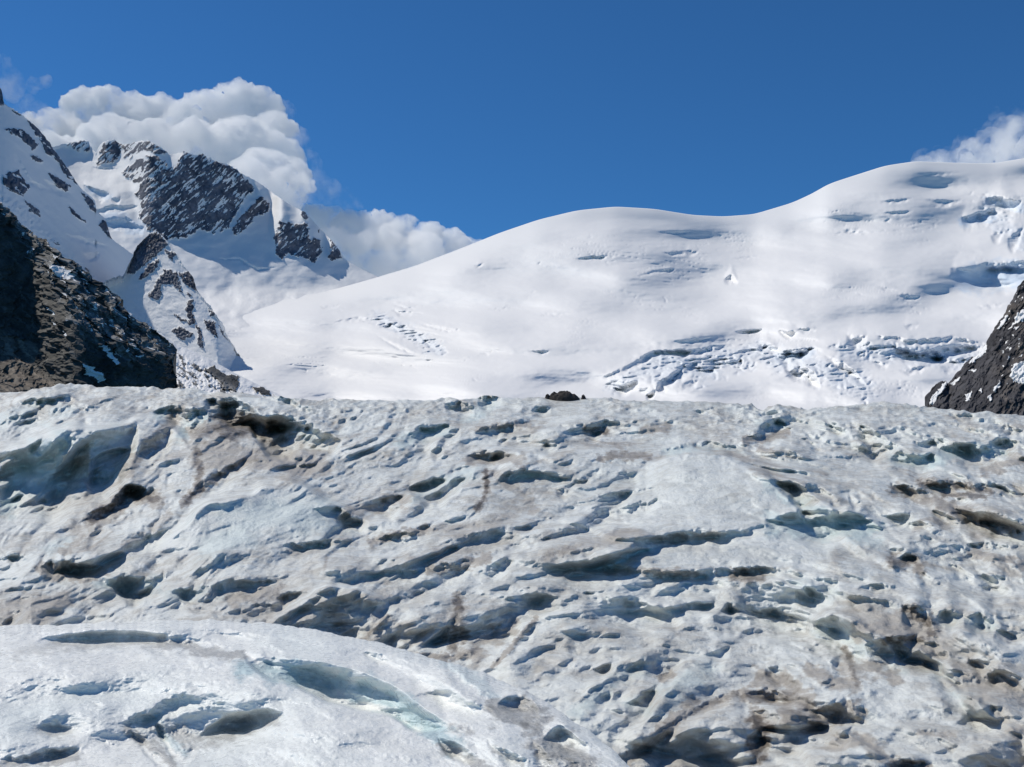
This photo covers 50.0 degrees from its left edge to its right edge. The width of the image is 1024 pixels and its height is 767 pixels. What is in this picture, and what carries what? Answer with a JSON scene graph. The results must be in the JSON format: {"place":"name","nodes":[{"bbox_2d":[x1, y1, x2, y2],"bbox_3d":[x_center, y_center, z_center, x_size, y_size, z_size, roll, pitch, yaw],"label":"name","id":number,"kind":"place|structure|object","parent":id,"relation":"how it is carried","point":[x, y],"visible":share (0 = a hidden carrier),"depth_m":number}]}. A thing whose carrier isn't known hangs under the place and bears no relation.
{"place":"outdoors","nodes":[
{"label":"outdoors","id":0,"kind":"place"},
{"bbox_2d":[0,88,132,281],"bbox_3d":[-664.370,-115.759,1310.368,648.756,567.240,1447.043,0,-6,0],"label":"snow ridge","id":1,"kind":"structure","parent":0,"point":[43,195],"depth_m":1375.59},
{"bbox_2d":[0,202,177,392],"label":"dark cliff","id":2,"kind":"structure","parent":0,"point":[63,320],"depth_m":399.52},
{"bbox_2d":[103,230,240,368],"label":"rock spur","id":3,"kind":"structure","parent":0,"point":[154,286],"depth_m":1309.78},
{"bbox_2d":[52,139,376,327],"bbox_3d":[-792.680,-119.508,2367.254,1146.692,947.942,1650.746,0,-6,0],"label":"rocky peak","id":4,"kind":"structure","parent":0,"point":[240,243],"depth_m":2372.98},
{"bbox_2d":[159,333,284,397],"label":"moraine apron","id":5,"kind":"object","parent":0,"point":[197,371],"visible":0.22,"depth_m":647.24},
{"bbox_2d":[0,619,629,766],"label":"ice mound","id":6,"kind":"object","parent":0,"point":[189,693],"visible":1,"depth_m":9.17},
{"bbox_2d":[0,383,1023,766],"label":"glacier","id":7,"kind":"object","parent":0,"point":[666,583],"visible":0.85,"depth_m":17.40},
{"bbox_2d":[549,391,579,400],"bbox_3d":[1.637,0.400,34.361,1.032,0.367,0.619,0,-6,0],"label":"boulder","id":8,"kind":"object","parent":7,"relation":"on","point":[563,396],"visible":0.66,"depth_m":34.14},
{"bbox_2d":[0,0,1023,276],"label":"sky","id":9,"kind":"structure","parent":0,"point":[411,133]},
{"bbox_2d":[223,158,1023,409],"bbox_3d":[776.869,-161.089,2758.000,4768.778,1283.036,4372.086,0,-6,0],"label":"snowfield","id":10,"kind":"structure","parent":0,"point":[900,283],"depth_m":1774.62},
{"bbox_2d":[925,280,1023,415],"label":"slate buttress","id":11,"kind":"structure","parent":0,"point":[989,377],"depth_m":432.25}
]}

